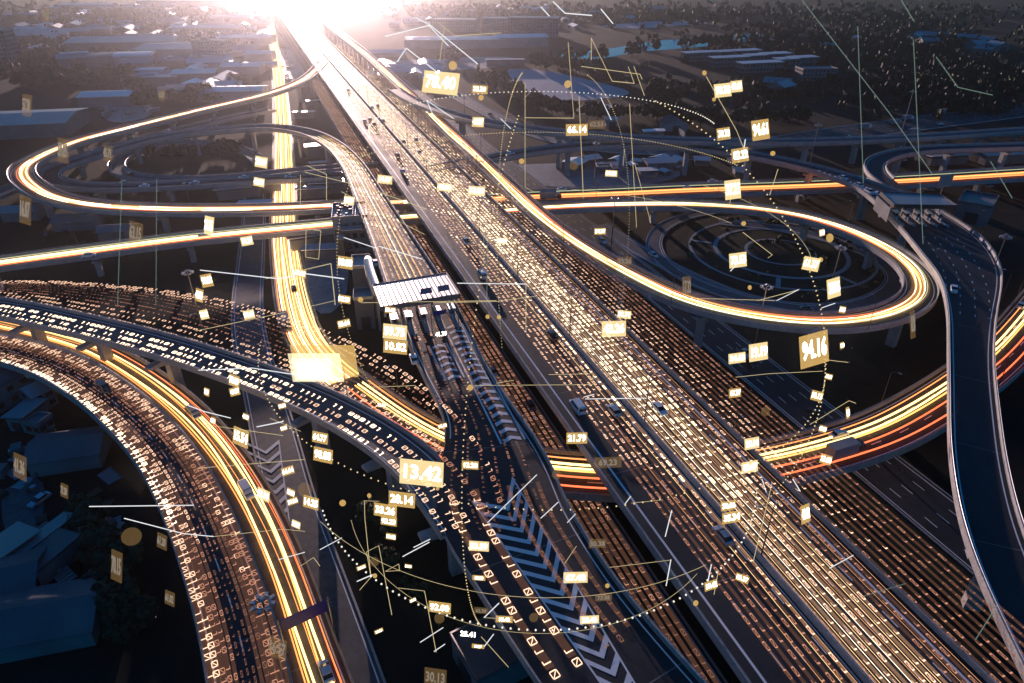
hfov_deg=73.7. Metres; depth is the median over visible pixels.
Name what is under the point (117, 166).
loop ramp
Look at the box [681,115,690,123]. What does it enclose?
tree
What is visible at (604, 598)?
floating sign
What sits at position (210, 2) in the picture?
warehouse
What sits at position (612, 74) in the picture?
tree
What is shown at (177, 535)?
digit stream
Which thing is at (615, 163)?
shack
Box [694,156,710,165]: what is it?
shack
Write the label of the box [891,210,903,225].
toll booth
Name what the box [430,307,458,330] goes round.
lane gantry
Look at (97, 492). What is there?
pallet stack
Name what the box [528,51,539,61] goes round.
tree
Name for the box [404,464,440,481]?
floating sign
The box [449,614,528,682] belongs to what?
shed
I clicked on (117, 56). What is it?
warehouse
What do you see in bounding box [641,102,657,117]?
tree
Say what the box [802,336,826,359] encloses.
floating sign
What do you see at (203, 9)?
house
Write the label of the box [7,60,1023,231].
loop viaduct
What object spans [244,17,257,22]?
house
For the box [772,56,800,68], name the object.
terrace house
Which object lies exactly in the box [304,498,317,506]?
floating sign
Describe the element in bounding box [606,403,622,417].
sedan car
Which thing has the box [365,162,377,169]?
shack
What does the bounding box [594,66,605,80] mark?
tree
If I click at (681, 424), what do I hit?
digit stream
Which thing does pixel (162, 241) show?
light trail
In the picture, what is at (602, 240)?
pickup truck
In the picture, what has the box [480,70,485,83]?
tree
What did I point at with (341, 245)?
water tank
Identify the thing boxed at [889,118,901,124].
box truck
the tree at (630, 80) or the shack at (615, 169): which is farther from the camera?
the tree at (630, 80)
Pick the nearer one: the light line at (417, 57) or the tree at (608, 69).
the light line at (417, 57)
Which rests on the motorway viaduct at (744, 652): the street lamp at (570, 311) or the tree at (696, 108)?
the street lamp at (570, 311)
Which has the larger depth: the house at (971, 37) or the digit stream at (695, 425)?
the house at (971, 37)
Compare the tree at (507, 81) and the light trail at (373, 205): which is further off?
the tree at (507, 81)
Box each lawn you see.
[48,132,295,181]
[686,216,883,299]
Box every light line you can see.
[89,505,193,506]
[124,518,212,536]
[187,405,230,418]
[197,301,331,330]
[198,368,300,375]
[200,270,343,278]
[204,424,282,435]
[204,459,304,467]
[213,529,304,536]
[266,263,335,304]
[300,174,300,208]
[305,172,425,208]
[305,229,320,258]
[308,166,326,200]
[342,192,424,234]
[362,300,495,302]
[362,501,370,586]
[379,246,420,258]
[379,548,391,614]
[385,25,448,45]
[397,48,439,74]
[401,588,435,649]
[402,542,429,556]
[414,17,477,63]
[434,296,534,302]
[438,22,494,35]
[457,283,516,283]
[475,384,592,385]
[487,474,536,522]
[553,1,591,15]
[568,43,573,116]
[579,101,583,197]
[581,66,641,78]
[591,38,633,83]
[592,398,645,398]
[629,104,636,227]
[693,298,774,300]
[706,76,745,152]
[740,371,818,376]
[753,484,771,561]
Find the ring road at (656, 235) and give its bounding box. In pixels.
[646,212,818,311]
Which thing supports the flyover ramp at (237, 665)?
on the ground at (164, 646)
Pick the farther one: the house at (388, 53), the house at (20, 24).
the house at (20, 24)
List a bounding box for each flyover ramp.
[0,107,275,199]
[0,295,462,576]
[0,322,353,682]
[0,331,292,682]
[387,87,1023,175]
[863,141,1023,217]
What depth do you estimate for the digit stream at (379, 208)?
248.72 m
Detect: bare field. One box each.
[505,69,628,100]
[599,21,705,27]
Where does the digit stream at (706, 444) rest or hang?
on the motorway viaduct at (744, 652)
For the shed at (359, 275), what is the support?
on the ground at (164, 646)
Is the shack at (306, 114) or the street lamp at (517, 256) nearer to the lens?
the street lamp at (517, 256)
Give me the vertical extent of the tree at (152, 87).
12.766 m
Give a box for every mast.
[181,269,203,332]
[249,592,284,679]
[461,96,466,133]
[593,141,599,186]
[610,195,619,252]
[753,284,772,347]
[810,123,821,162]
[824,245,846,311]
[901,90,915,133]
[993,234,1012,268]
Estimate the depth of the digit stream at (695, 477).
124.94 m
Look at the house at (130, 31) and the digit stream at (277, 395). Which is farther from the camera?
the house at (130, 31)
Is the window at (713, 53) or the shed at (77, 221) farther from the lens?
the window at (713, 53)
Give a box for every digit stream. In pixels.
[0,282,433,408]
[0,288,440,441]
[0,290,443,448]
[0,305,469,522]
[0,344,260,667]
[0,346,256,682]
[1,281,437,406]
[1,284,443,429]
[1,309,458,528]
[1,342,270,682]
[2,314,445,531]
[2,337,286,668]
[2,338,283,682]
[2,340,277,682]
[2,358,226,682]
[2,359,219,677]
[4,280,501,502]
[4,353,237,679]
[4,355,231,682]
[5,292,442,450]
[6,362,213,677]
[7,295,439,451]
[9,352,243,682]
[10,283,436,417]
[14,351,250,682]
[15,287,426,424]
[15,298,488,513]
[30,286,439,431]
[307,40,834,682]
[310,45,824,681]
[313,80,640,604]
[314,39,889,675]
[314,40,881,678]
[315,80,682,655]
[317,56,812,682]
[317,60,792,679]
[318,80,714,677]
[318,83,706,679]
[319,37,939,675]
[319,60,799,676]
[319,140,420,338]
[320,37,946,672]
[320,44,886,661]
[321,42,924,681]
[324,44,935,682]
[324,47,913,682]
[324,57,846,672]
[326,139,416,276]
[329,59,876,682]
[329,148,387,274]
[331,138,431,272]
[332,68,842,679]
[332,146,431,335]
[335,49,977,682]
[341,49,1012,673]
[341,52,1000,682]
[342,44,1023,646]
[342,48,1007,659]
[344,60,967,682]
[345,151,418,271]
[348,51,1022,653]
[348,52,1014,656]
[351,49,1023,627]
[360,68,1004,676]
[363,61,1021,633]
[403,311,468,540]
[415,317,480,528]
[427,307,513,524]
[432,335,500,531]
[443,306,546,515]
[445,326,530,520]
[450,503,559,678]
[474,499,581,666]
[509,492,608,646]
[524,490,623,641]
[538,489,626,622]
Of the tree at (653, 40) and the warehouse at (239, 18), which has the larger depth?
the warehouse at (239, 18)
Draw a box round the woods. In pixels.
[0,0,1023,118]
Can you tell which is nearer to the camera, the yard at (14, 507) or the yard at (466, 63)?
the yard at (14, 507)
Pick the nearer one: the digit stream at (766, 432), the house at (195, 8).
the digit stream at (766, 432)
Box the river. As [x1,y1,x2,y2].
[555,33,795,58]
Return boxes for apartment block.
[0,27,21,64]
[0,367,36,412]
[15,381,59,408]
[21,410,55,435]
[190,36,232,55]
[430,17,478,31]
[481,16,507,33]
[507,15,558,37]
[793,65,838,80]
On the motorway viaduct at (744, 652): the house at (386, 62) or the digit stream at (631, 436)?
the digit stream at (631, 436)
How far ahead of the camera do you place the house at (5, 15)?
1076.14 m
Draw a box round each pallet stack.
[14,451,24,460]
[87,487,104,498]
[101,499,114,508]
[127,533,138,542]
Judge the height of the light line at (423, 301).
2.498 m
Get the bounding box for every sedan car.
[26,491,52,508]
[81,252,95,257]
[138,183,149,187]
[188,180,199,184]
[197,233,209,238]
[238,175,248,178]
[317,657,335,682]
[372,259,377,265]
[409,353,418,364]
[489,366,497,376]
[524,399,536,411]
[556,187,566,190]
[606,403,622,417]
[648,251,658,257]
[651,401,667,416]
[712,524,735,547]
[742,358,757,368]
[798,305,813,311]
[806,407,823,420]
[828,429,849,439]
[838,175,848,179]
[854,182,863,187]
[950,284,957,293]
[1016,301,1023,308]
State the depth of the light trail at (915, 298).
224.63 m
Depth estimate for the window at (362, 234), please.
253.87 m
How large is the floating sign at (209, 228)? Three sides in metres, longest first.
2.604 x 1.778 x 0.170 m
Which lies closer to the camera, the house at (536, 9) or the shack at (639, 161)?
the shack at (639, 161)
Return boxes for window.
[0,32,12,63]
[0,377,26,408]
[4,29,21,61]
[25,426,38,432]
[36,390,55,404]
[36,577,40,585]
[40,419,53,432]
[192,42,223,55]
[344,222,365,248]
[431,20,474,30]
[482,19,506,32]
[508,19,557,36]
[687,53,717,59]
[715,58,748,65]
[743,64,782,71]
[800,58,817,65]
[803,70,836,79]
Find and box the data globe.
[258,73,826,633]
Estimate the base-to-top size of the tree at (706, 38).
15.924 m
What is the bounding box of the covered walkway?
[364,256,381,330]
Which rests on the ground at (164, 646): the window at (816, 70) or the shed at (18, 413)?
the shed at (18, 413)
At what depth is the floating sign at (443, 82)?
103.57 m
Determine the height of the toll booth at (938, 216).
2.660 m
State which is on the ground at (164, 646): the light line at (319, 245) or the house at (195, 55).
the house at (195, 55)
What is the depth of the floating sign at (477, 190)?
73.27 m
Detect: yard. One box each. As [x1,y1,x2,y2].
[1,478,44,528]
[106,105,151,121]
[270,48,311,82]
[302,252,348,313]
[392,57,509,70]
[518,161,680,186]
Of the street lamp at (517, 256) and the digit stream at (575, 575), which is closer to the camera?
the digit stream at (575, 575)
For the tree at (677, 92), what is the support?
on the ground at (164, 646)
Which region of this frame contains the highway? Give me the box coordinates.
[731,103,1023,148]
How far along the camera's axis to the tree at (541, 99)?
467.41 m
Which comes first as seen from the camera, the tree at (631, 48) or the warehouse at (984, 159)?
the warehouse at (984, 159)
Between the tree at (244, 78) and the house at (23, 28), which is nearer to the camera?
the tree at (244, 78)
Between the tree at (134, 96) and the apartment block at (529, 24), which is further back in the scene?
the apartment block at (529, 24)
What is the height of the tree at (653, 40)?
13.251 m
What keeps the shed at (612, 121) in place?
on the ground at (164, 646)
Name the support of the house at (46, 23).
on the ground at (164, 646)
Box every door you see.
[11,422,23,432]
[361,317,371,329]
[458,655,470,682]
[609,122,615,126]
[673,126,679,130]
[919,157,925,163]
[962,212,978,224]
[970,154,977,161]
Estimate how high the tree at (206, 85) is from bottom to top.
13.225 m
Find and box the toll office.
[331,201,369,251]
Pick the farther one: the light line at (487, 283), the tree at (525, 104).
the tree at (525, 104)
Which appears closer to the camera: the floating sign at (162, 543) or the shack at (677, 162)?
the floating sign at (162, 543)
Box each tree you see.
[9,70,27,88]
[21,70,35,82]
[47,71,65,87]
[65,491,91,511]
[66,497,113,527]
[72,539,109,569]
[76,530,116,553]
[79,519,120,537]
[82,554,129,581]
[88,528,118,548]
[90,73,99,88]
[90,550,123,571]
[90,567,139,597]
[92,580,135,617]
[101,615,138,644]
[102,610,141,643]
[108,538,144,573]
[108,584,142,613]
[111,78,119,86]
[117,63,134,73]
[118,593,160,628]
[120,71,134,74]
[120,73,134,85]
[129,84,144,91]
[130,90,142,104]
[138,83,157,100]
[138,90,154,104]
[143,145,154,157]
[156,95,165,101]
[160,144,175,158]
[163,88,175,100]
[170,91,185,106]
[172,144,190,159]
[182,84,197,99]
[187,82,204,93]
[190,144,200,154]
[191,83,200,100]
[196,81,211,88]
[202,92,215,103]
[205,145,215,157]
[208,142,222,156]
[214,145,224,157]
[215,137,229,144]
[223,143,239,156]
[225,139,241,154]
[233,75,242,79]
[238,75,247,84]
[250,77,258,84]
[353,501,375,528]
[359,498,381,512]
[369,542,387,565]
[370,550,390,569]
[373,513,388,525]
[379,521,398,539]
[382,546,399,569]
[399,569,418,589]
[408,581,430,598]
[437,53,443,58]
[444,51,451,59]
[449,52,458,62]
[455,51,463,60]
[474,62,481,84]
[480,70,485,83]
[488,72,495,87]
[489,72,502,81]
[493,81,500,88]
[499,72,506,91]
[501,81,506,92]
[504,68,509,90]
[511,83,525,92]
[513,82,518,99]
[518,80,523,99]
[522,100,529,109]
[524,87,538,109]
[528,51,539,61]
[528,91,542,109]
[529,55,537,67]
[535,56,545,69]
[536,94,547,110]
[542,60,551,70]
[545,95,557,113]
[551,98,561,114]
[552,55,561,67]
[557,100,570,115]
[562,61,573,69]
[563,45,574,55]
[564,105,578,118]
[565,48,574,56]
[566,56,578,70]
[568,101,578,107]
[572,62,582,72]
[573,59,585,72]
[578,47,588,59]
[578,100,597,116]
[588,58,594,76]
[592,100,605,110]
[593,111,602,117]
[594,45,608,57]
[594,58,603,69]
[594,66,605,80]
[600,105,611,115]
[603,66,609,78]
[607,70,615,80]
[610,103,625,116]
[614,70,625,84]
[626,42,638,53]
[627,74,638,87]
[627,107,634,114]
[633,105,641,115]
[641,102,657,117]
[646,78,659,97]
[647,76,663,85]
[649,97,659,118]
[651,38,660,50]
[652,42,660,51]
[652,83,662,92]
[652,99,667,117]
[652,110,662,120]
[653,104,666,116]
[659,93,668,102]
[662,109,668,116]
[665,99,684,114]
[666,84,683,102]
[675,112,689,121]
[677,37,686,45]
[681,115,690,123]
[683,103,693,110]
[688,39,696,45]
[688,107,695,122]
[691,106,698,124]
[692,34,702,43]
[693,105,710,126]
[700,32,712,47]
[706,103,721,122]
[711,34,720,45]
[712,110,727,126]
[723,33,733,42]
[724,39,733,45]
[730,107,747,125]
[744,108,755,123]
[745,101,757,117]
[748,33,757,44]
[756,101,774,122]
[768,110,781,123]
[778,110,790,122]
[783,104,802,122]
[795,109,805,122]
[803,110,812,121]
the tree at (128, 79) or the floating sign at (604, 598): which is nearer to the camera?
the floating sign at (604, 598)
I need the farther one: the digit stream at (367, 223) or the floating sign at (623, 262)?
the digit stream at (367, 223)
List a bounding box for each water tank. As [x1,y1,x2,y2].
[333,224,341,245]
[336,234,347,268]
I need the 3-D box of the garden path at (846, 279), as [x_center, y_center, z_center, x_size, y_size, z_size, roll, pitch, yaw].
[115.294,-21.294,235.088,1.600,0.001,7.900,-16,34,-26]
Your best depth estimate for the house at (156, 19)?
993.88 m
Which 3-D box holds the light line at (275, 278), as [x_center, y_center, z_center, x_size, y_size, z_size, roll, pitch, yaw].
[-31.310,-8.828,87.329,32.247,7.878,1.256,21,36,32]
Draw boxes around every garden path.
[688,220,878,290]
[713,228,850,278]
[744,239,816,264]
[776,277,780,286]
[837,275,857,283]
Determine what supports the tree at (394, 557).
on the ground at (164, 646)
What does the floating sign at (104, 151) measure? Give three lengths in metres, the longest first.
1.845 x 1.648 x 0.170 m
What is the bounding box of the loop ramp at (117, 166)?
[107,139,341,181]
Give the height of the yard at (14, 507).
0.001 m
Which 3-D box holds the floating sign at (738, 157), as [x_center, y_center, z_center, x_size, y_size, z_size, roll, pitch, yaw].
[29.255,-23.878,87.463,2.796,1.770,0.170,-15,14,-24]
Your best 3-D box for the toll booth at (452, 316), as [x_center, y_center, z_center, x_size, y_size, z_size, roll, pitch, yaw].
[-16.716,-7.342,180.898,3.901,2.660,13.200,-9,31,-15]
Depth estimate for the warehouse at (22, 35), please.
810.49 m
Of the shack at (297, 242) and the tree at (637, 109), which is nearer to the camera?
the shack at (297, 242)
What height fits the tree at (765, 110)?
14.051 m
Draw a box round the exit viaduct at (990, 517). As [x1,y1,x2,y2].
[424,141,1023,681]
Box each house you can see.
[2,12,39,17]
[10,22,29,29]
[20,27,50,29]
[20,43,49,52]
[29,22,53,26]
[41,34,55,43]
[47,23,63,28]
[64,20,84,27]
[86,24,104,26]
[110,20,132,24]
[111,26,119,31]
[113,5,139,9]
[118,24,137,33]
[120,57,155,67]
[120,74,154,86]
[122,33,161,35]
[123,30,137,33]
[124,25,142,31]
[134,72,157,74]
[135,6,150,10]
[136,21,149,26]
[140,70,171,73]
[146,17,180,23]
[148,10,174,15]
[157,19,185,25]
[158,56,183,65]
[162,3,176,7]
[165,21,185,28]
[166,83,195,85]
[180,78,202,83]
[184,53,203,66]
[185,58,224,67]
[185,62,207,68]
[189,6,201,11]
[189,54,235,60]
[192,64,208,68]
[197,21,230,24]
[198,8,208,13]
[201,80,238,85]
[202,55,233,57]
[202,78,220,85]
[210,70,238,80]
[221,28,246,32]
[222,55,233,61]
[223,8,234,14]
[229,32,241,34]
[231,78,243,85]
[232,44,253,46]
[232,46,258,56]
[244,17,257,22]
[246,26,256,31]
[248,61,278,68]
[252,21,271,26]
[253,9,266,14]
[256,29,271,34]
[366,69,379,81]
[367,49,405,56]
[383,60,395,67]
[384,64,411,67]
[388,21,398,26]
[389,68,410,76]
[390,12,397,16]
[402,17,417,21]
[402,65,442,73]
[404,20,418,24]
[408,68,421,78]
[417,58,433,64]
[418,17,427,21]
[421,73,446,82]
[427,60,444,66]
[530,7,546,11]
[561,16,569,21]
[568,23,581,29]
[588,10,602,15]
[620,15,636,22]
[650,6,666,12]
[680,50,718,61]
[707,54,750,67]
[716,49,734,55]
[731,48,761,54]
[735,60,783,72]
[744,53,767,60]
[758,51,791,59]
[763,76,791,83]
[766,79,797,89]
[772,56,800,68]
[787,55,819,65]
[819,42,835,47]
[850,35,866,41]
[905,32,926,40]
[906,36,919,41]
[915,30,938,36]
[918,37,940,44]
[956,33,979,40]
[964,39,988,49]
[972,44,998,54]
[976,35,1000,40]
[988,40,1011,50]
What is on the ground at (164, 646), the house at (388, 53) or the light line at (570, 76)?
the house at (388, 53)
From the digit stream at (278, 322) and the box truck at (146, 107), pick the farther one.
the box truck at (146, 107)
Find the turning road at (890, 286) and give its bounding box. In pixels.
[591,218,901,311]
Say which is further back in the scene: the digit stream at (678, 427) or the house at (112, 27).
the house at (112, 27)
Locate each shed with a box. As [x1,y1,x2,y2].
[0,204,45,222]
[0,398,48,432]
[0,521,40,558]
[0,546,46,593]
[0,576,108,663]
[12,511,77,553]
[22,426,112,476]
[33,528,81,584]
[49,212,104,231]
[95,223,138,241]
[351,253,369,287]
[353,287,375,329]
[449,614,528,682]
[485,58,523,66]
[561,157,587,171]
[596,163,611,173]
[605,116,619,126]
[635,167,659,177]
[642,128,665,135]
[642,157,675,169]
[659,114,688,131]
[914,153,970,165]
[953,189,998,227]
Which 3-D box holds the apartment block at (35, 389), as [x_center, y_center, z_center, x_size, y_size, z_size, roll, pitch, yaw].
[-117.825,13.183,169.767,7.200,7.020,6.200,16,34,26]
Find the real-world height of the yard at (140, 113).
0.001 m
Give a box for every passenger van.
[94,379,112,394]
[184,403,201,420]
[237,478,254,500]
[477,268,486,278]
[569,398,586,414]
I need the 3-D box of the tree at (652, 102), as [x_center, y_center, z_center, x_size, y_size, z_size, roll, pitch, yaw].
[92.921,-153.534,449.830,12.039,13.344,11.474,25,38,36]
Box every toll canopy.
[372,272,460,316]
[873,191,957,221]
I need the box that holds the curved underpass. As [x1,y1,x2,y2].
[279,289,1023,502]
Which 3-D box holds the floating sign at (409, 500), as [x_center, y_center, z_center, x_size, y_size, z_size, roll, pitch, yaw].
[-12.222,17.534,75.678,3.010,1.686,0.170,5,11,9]
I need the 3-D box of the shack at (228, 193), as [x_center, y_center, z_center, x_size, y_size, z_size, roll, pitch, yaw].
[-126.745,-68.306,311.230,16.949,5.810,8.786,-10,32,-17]
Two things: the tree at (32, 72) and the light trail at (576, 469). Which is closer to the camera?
the light trail at (576, 469)
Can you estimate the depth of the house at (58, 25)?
899.32 m
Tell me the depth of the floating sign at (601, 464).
70.73 m
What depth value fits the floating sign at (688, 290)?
71.77 m
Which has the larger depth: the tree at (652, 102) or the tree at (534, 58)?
the tree at (534, 58)
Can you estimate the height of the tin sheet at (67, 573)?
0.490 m
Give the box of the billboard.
[937,173,953,193]
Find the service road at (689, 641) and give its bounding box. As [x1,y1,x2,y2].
[263,3,727,682]
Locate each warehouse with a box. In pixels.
[0,108,91,139]
[14,26,111,34]
[14,29,91,35]
[15,31,69,41]
[55,51,93,67]
[57,3,117,9]
[63,35,188,51]
[75,90,137,107]
[87,52,115,67]
[112,51,157,66]
[132,67,168,72]
[136,0,251,5]
[136,42,192,60]
[140,75,179,85]
[156,86,184,98]
[168,25,245,33]
[170,68,220,82]
[197,85,268,101]
[206,15,274,22]
[216,34,276,44]
[219,63,264,74]
[243,50,276,61]
[404,36,500,48]
[493,33,548,47]
[967,152,1023,165]
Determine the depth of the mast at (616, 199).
237.90 m
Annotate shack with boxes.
[213,186,252,200]
[218,184,261,196]
[238,199,273,202]
[260,184,281,193]
[286,232,334,251]
[292,110,314,118]
[294,185,328,198]
[301,242,339,260]
[303,143,325,157]
[305,99,319,105]
[308,160,326,165]
[308,178,348,193]
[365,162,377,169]
[578,153,601,165]
[609,155,618,162]
[610,161,622,170]
[612,166,617,171]
[627,161,638,168]
[630,158,643,165]
[651,154,669,157]
[659,167,671,175]
[664,156,682,168]
[672,155,692,165]
[674,165,681,170]
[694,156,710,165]
[726,157,742,165]
[732,167,744,174]
[736,160,743,166]
[736,168,752,176]
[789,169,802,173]
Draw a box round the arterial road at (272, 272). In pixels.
[265,1,317,324]
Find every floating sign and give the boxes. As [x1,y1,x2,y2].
[14,458,24,474]
[20,200,29,217]
[22,98,29,110]
[57,142,66,157]
[61,486,66,494]
[103,148,110,157]
[111,555,120,574]
[129,225,140,239]
[157,536,165,546]
[165,593,172,603]
[196,291,201,298]
[201,276,211,283]
[204,219,211,230]
[229,376,237,384]
[234,430,246,443]
[254,179,262,184]
[255,158,265,164]
[258,489,267,499]
[270,640,285,655]
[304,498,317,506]
[313,434,325,440]
[315,450,330,459]
[339,258,351,266]
[375,505,394,514]
[379,176,390,181]
[382,518,394,524]
[384,326,404,336]
[386,342,405,350]
[390,494,412,504]
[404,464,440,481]
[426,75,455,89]
[426,671,444,682]
[430,603,448,611]
[460,631,474,636]
[464,462,476,467]
[469,188,483,192]
[470,543,486,548]
[473,86,485,91]
[566,574,584,580]
[568,126,585,132]
[568,435,585,440]
[582,617,596,622]
[590,122,602,126]
[590,541,604,545]
[597,595,609,599]
[599,459,616,465]
[604,324,623,332]
[618,259,630,263]
[683,280,690,293]
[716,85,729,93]
[718,129,729,137]
[722,503,734,508]
[724,513,739,521]
[726,183,739,194]
[730,354,744,361]
[730,390,739,395]
[731,255,745,264]
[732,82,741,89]
[733,150,747,159]
[743,462,756,470]
[746,439,758,447]
[751,346,766,357]
[753,123,767,135]
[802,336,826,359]
[802,507,809,519]
[804,259,818,267]
[829,280,839,293]
[911,315,914,331]
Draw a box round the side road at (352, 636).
[231,193,385,682]
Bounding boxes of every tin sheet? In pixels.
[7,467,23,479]
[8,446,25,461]
[11,476,32,489]
[54,566,76,582]
[97,467,121,484]
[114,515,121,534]
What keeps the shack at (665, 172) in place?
on the yard at (549, 174)
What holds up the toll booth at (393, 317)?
on the toll road viaduct at (646, 651)
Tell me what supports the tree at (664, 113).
on the ground at (164, 646)
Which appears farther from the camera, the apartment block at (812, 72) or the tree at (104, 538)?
the apartment block at (812, 72)
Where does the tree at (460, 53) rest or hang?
on the yard at (466, 63)
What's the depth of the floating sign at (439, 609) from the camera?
88.13 m
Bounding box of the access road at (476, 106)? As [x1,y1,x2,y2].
[419,78,679,155]
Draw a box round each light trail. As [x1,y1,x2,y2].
[0,220,332,265]
[0,321,341,682]
[16,60,406,210]
[265,0,358,384]
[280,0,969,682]
[318,135,421,278]
[323,21,927,324]
[347,307,1023,488]
[489,169,1023,200]
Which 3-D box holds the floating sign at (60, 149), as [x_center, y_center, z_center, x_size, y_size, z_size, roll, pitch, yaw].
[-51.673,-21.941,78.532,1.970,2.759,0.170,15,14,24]
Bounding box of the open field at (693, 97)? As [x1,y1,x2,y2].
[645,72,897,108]
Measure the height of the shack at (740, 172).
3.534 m
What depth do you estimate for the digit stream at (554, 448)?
140.33 m
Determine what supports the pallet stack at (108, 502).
on the ground at (164, 646)
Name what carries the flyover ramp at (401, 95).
on the ground at (164, 646)
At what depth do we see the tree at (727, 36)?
767.07 m
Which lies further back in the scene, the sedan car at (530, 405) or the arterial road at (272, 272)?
the arterial road at (272, 272)
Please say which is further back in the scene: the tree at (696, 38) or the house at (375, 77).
the tree at (696, 38)
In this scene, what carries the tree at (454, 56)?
on the yard at (466, 63)
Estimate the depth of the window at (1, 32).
646.70 m
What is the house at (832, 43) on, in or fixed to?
on the ground at (164, 646)
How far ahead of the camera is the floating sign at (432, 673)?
90.34 m
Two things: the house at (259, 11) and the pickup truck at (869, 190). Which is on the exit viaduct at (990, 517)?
the pickup truck at (869, 190)
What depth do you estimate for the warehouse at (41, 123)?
408.79 m
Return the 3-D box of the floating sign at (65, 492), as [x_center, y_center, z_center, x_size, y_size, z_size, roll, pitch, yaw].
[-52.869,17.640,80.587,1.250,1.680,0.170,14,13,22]
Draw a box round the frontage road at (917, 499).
[299,3,973,574]
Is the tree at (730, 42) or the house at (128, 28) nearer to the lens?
the tree at (730, 42)
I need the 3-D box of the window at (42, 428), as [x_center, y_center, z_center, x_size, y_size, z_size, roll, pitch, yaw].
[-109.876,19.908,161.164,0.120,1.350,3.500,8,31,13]
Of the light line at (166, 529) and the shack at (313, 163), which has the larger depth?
the shack at (313, 163)
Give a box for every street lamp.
[334,363,347,395]
[508,238,527,275]
[560,292,583,334]
[636,371,663,420]
[757,497,792,554]
[881,372,901,401]
[998,348,1011,386]
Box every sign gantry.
[276,596,335,654]
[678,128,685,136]
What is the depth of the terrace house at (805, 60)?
641.81 m
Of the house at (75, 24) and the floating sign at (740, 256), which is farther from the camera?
the house at (75, 24)
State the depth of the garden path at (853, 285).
242.09 m
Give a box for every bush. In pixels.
[685,251,693,256]
[689,240,696,245]
[692,225,700,229]
[765,219,772,223]
[773,219,780,223]
[774,238,781,242]
[819,255,826,259]
[820,233,828,237]
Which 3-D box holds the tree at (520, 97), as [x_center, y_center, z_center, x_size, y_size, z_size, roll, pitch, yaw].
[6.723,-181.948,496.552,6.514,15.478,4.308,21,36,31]
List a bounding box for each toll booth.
[386,313,401,339]
[403,310,416,337]
[414,308,431,334]
[431,305,445,331]
[442,303,459,328]
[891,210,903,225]
[899,210,914,226]
[910,210,926,226]
[920,211,937,226]
[932,211,948,227]
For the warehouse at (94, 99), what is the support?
on the ground at (164, 646)
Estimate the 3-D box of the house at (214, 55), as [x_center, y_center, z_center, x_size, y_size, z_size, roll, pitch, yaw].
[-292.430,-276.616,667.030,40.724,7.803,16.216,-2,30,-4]
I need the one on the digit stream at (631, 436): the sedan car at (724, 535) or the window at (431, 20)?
the sedan car at (724, 535)
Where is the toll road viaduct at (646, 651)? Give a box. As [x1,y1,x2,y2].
[38,123,707,682]
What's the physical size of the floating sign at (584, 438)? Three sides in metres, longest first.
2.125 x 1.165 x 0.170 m
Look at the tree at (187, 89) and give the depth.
493.94 m
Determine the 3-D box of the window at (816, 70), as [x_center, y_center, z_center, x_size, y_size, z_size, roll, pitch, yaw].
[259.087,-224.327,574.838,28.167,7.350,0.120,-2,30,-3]
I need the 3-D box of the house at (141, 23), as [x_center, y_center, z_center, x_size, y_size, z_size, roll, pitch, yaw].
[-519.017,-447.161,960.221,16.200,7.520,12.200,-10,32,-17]
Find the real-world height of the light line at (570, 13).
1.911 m
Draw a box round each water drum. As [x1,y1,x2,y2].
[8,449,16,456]
[29,484,37,492]
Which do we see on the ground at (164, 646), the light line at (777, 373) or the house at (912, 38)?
the house at (912, 38)
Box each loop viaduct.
[0,22,939,365]
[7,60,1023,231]
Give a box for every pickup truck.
[284,173,295,177]
[291,285,296,293]
[462,237,470,244]
[545,329,558,341]
[596,237,606,243]
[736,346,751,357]
[864,188,874,193]
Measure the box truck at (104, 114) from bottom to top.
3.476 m
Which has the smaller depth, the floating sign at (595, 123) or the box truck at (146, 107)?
the floating sign at (595, 123)
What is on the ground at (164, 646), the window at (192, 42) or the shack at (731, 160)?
the shack at (731, 160)
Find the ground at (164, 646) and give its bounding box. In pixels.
[0,0,1023,682]
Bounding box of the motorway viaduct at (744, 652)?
[268,0,998,682]
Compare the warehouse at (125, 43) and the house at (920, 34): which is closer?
the warehouse at (125, 43)
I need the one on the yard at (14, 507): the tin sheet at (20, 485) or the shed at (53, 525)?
the tin sheet at (20, 485)
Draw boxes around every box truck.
[101,111,111,117]
[102,106,113,111]
[123,108,136,114]
[143,105,152,111]
[146,107,160,113]
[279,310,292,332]
[540,190,561,199]
[824,437,866,460]
[858,123,871,129]
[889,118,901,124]
[901,114,913,120]
[907,128,920,133]

